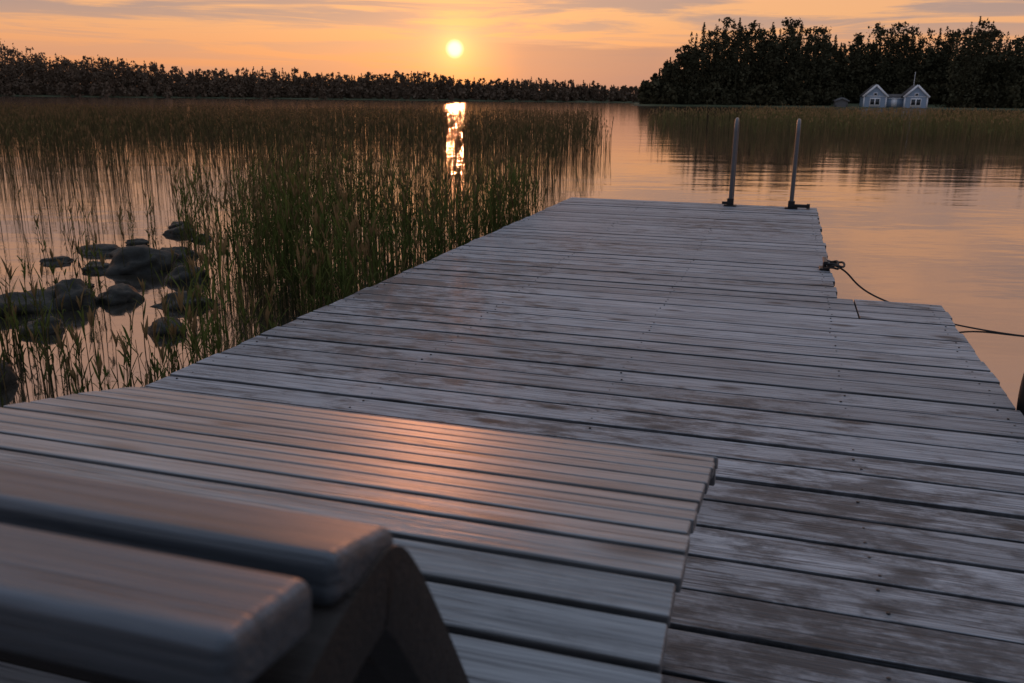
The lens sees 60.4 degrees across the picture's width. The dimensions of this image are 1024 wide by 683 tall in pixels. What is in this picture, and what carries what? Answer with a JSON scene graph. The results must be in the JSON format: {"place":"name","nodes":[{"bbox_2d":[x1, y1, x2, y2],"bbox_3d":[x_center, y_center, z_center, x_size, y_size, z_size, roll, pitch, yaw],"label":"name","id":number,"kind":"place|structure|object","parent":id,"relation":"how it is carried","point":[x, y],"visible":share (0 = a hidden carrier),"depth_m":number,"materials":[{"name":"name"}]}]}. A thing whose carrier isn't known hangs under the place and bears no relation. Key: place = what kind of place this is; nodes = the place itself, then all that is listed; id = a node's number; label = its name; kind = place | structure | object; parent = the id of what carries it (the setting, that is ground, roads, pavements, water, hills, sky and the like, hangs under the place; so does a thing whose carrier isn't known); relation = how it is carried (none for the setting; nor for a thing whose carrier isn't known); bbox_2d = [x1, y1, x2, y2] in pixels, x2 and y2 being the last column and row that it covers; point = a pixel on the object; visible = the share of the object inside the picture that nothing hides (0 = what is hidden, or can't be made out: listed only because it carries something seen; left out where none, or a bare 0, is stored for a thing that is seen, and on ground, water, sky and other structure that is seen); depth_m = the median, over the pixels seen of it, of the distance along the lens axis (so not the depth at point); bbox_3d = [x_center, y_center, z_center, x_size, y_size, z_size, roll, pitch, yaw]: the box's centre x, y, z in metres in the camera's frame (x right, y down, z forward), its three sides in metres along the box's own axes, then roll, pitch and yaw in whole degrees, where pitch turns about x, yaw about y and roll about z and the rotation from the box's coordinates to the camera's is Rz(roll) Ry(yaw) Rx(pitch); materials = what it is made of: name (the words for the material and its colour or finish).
{"place":"outdoors","nodes":[
{"label":"outdoors","id":0,"kind":"place"},
{"bbox_2d":[0,96,1023,407],"bbox_3d":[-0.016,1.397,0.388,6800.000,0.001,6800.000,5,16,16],"label":"lake water","id":1,"kind":"structure","parent":0,"point":[932,222],"depth_m":13.06,"materials":[{"name":"orange liquid"}]},
{"bbox_2d":[0,360,17,388],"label":"rock","id":2,"kind":"object","parent":1,"relation":"in","point":[11,378],"visible":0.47,"depth_m":4.51,"materials":[{"name":"grey stone"}]},
{"bbox_2d":[0,289,56,316],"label":"rock","id":3,"kind":"object","parent":1,"relation":"in","point":[48,297],"visible":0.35,"depth_m":5.99,"materials":[{"name":"grey stone"}]},
{"bbox_2d":[19,316,63,335],"bbox_3d":[-2.960,-0.071,5.538,0.264,0.174,0.270,15,21,42],"label":"rock","id":4,"kind":"object","parent":1,"relation":"in","point":[30,325],"visible":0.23,"depth_m":5.47,"materials":[{"name":"grey stone"}]},
{"bbox_2d":[39,256,73,264],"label":"rock","id":5,"kind":"object","parent":1,"relation":"in","point":[67,259],"visible":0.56,"depth_m":7.74,"materials":[{"name":"grey stone"}]},
{"bbox_2d":[47,283,94,289],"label":"rock","id":6,"kind":"object","parent":1,"relation":"on","point":[92,284],"visible":0.04,"depth_m":6.72,"materials":[{"name":"grey stone"}]},
{"bbox_2d":[54,278,99,310],"bbox_3d":[-3.092,-0.256,6.237,0.363,0.377,0.391,-4,16,-18],"label":"rock","id":7,"kind":"object","parent":1,"relation":"in","point":[77,287],"visible":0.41,"depth_m":6.13,"materials":[{"name":"grey stone"}]},
{"bbox_2d":[81,261,109,272],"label":"rock","id":8,"kind":"object","parent":1,"relation":"in","point":[100,268],"visible":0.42,"depth_m":7.39,"materials":[{"name":"grey stone"}]},
{"bbox_2d":[78,244,120,255],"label":"rock","id":9,"kind":"object","parent":1,"relation":"in","point":[106,248],"visible":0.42,"depth_m":8.25,"materials":[{"name":"grey stone"}]},
{"bbox_2d":[97,283,144,305],"bbox_3d":[-2.845,-0.297,6.397,0.300,0.232,0.320,-12,20,-38],"label":"rock","id":10,"kind":"object","parent":1,"relation":"in","point":[121,293],"visible":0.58,"depth_m":6.30,"materials":[{"name":"grey stone"}]},
{"bbox_2d":[108,245,147,256],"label":"rock","id":11,"kind":"object","parent":1,"relation":"in","point":[113,253],"visible":0.1,"depth_m":8.12,"materials":[{"name":"grey stone"}]},
{"bbox_2d":[125,238,148,244],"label":"rock","id":12,"kind":"object","parent":1,"relation":"in","point":[139,241],"visible":0.55,"depth_m":8.73,"materials":[{"name":"grey stone"}]},
{"bbox_2d":[105,246,178,274],"bbox_3d":[-3.130,-0.617,7.495,0.605,0.401,0.398,-5,16,-19],"label":"rock","id":13,"kind":"object","parent":1,"relation":"in","point":[136,259],"visible":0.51,"depth_m":7.37,"materials":[{"name":"grey stone"}]},
{"bbox_2d":[148,317,187,335],"bbox_3d":[-2.195,-0.076,5.585,0.267,0.166,0.349,-13,21,-41],"label":"rock","id":14,"kind":"object","parent":1,"relation":"in","point":[159,325],"visible":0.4,"depth_m":5.47,"materials":[{"name":"grey stone"}]},
{"bbox_2d":[168,221,189,227],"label":"rock","id":15,"kind":"object","parent":1,"relation":"in","point":[172,225],"visible":0.32,"depth_m":9.84,"materials":[{"name":"grey stone"}]},
{"bbox_2d":[162,224,196,235],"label":"rock","id":16,"kind":"object","parent":1,"relation":"in","point":[175,231],"visible":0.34,"depth_m":9.34,"materials":[{"name":"grey stone"}]},
{"bbox_2d":[160,246,199,259],"bbox_3d":[-3.100,-0.774,8.094,0.423,0.191,0.326,-3,16,-12],"label":"rock","id":17,"kind":"object","parent":1,"relation":"in","point":[178,251],"visible":0.24,"depth_m":8.04,"materials":[{"name":"grey stone"}]},
{"bbox_2d":[150,291,218,309],"bbox_3d":[-2.323,-0.260,6.261,0.491,0.186,0.302,-3,16,-12],"label":"rock","id":18,"kind":"object","parent":1,"relation":"in","point":[170,295],"visible":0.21,"depth_m":6.19,"materials":[{"name":"grey stone"}]},
{"bbox_2d":[164,265,209,283],"bbox_3d":[-2.606,-0.483,7.088,0.339,0.253,0.323,7,17,21],"label":"rock","id":19,"kind":"object","parent":1,"relation":"in","point":[181,274],"visible":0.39,"depth_m":7.00,"materials":[{"name":"grey stone"}]},
{"bbox_2d":[0,135,548,407],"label":"reeds","id":20,"kind":"object","parent":1,"relation":"on","point":[287,230],"visible":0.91,"depth_m":6.21,"materials":[{"name":"green plant"}]},
{"bbox_2d":[0,103,605,236],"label":"reeds","id":21,"kind":"object","parent":1,"relation":"in","point":[81,144],"visible":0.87,"depth_m":16.81,"materials":[{"name":"green plant"}]},
{"bbox_2d":[0,102,613,153],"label":"reeds","id":22,"kind":"object","parent":1,"relation":"in","point":[381,123],"visible":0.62,"depth_m":31.27,"materials":[{"name":"green plant"}]},
{"bbox_2d":[145,197,1023,682],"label":"wooden dock","id":23,"kind":"object","parent":1,"relation":"in","point":[861,515],"visible":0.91,"depth_m":3.05,"materials":[{"name":"grey wood"}]},
{"bbox_2d":[0,387,717,682],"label":"wooden sun lounger","id":24,"kind":"object","parent":23,"relation":"on","point":[151,535],"visible":1,"depth_m":0.97,"materials":[{"name":"grey wood"}]},
{"bbox_2d":[722,117,809,208],"bbox_3d":[2.477,-1.076,8.683,0.820,2.189,0.310,5,16,16],"label":"swim ladder","id":25,"kind":"object","parent":23,"relation":"attached to","point":[791,202],"visible":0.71,"depth_m":8.42,"materials":[{"name":"metal"}]},
{"bbox_2d":[819,257,829,270],"bbox_3d":[1.928,-0.477,5.427,0.060,0.063,0.190,5,16,16],"label":"mooring cleat","id":26,"kind":"object","parent":23,"relation":"on","point":[825,262],"visible":0.92,"depth_m":5.39,"materials":[{"name":"metal"}]},
{"bbox_2d":[823,260,1023,335],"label":"mooring rope","id":27,"kind":"object","parent":26,"relation":"attached to","point":[834,264],"visible":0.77,"depth_m":5.46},
{"bbox_2d":[1016,374,1023,414],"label":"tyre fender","id":28,"kind":"object","parent":23,"relation":"attached to","point":[1020,403],"visible":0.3,"depth_m":3.10,"materials":[{"name":"black rubber"}]},
{"bbox_2d":[640,104,1023,145],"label":"reeds","id":29,"kind":"object","parent":1,"relation":"in","point":[877,118],"visible":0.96,"depth_m":40.31,"materials":[{"name":"green plant"}]},
{"bbox_2d":[0,91,1023,109],"bbox_3d":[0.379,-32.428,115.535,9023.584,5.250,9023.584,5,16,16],"label":"ground","id":30,"kind":"structure","parent":0,"point":[855,105],"depth_m":300.94,"materials":[{"name":"green plant"}]},
{"bbox_2d":[0,40,639,101],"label":"distant treeline","id":31,"kind":"object","parent":30,"relation":"on","point":[38,76],"visible":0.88,"depth_m":325.76,"materials":[{"name":"green plant"}]},
{"bbox_2d":[637,16,1023,107],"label":"forest","id":32,"kind":"object","parent":30,"relation":"on","point":[785,71],"visible":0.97,"depth_m":207.66,"materials":[{"name":"green plant"}]},
{"bbox_2d":[833,97,849,106],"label":"garden shed","id":33,"kind":"structure","parent":30,"relation":"on","point":[841,102],"depth_m":198.57,"materials":[{"name":"grey wood"}]},
{"bbox_2d":[859,84,929,107],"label":"boathouse","id":34,"kind":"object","parent":30,"relation":"on","point":[912,96],"visible":0.98,"depth_m":197.97,"materials":[{"name":"blue paint"}]},
{"bbox_2d":[887,98,902,106],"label":"link door","id":35,"kind":"structure","parent":34,"relation":"in","point":[894,100],"depth_m":198.83,"materials":[{"name":"white paint"}]},
{"bbox_2d":[0,0,1023,90],"label":"sky","id":36,"kind":"structure","parent":0,"point":[619,43],"materials":[{"name":"orange"}]}
]}

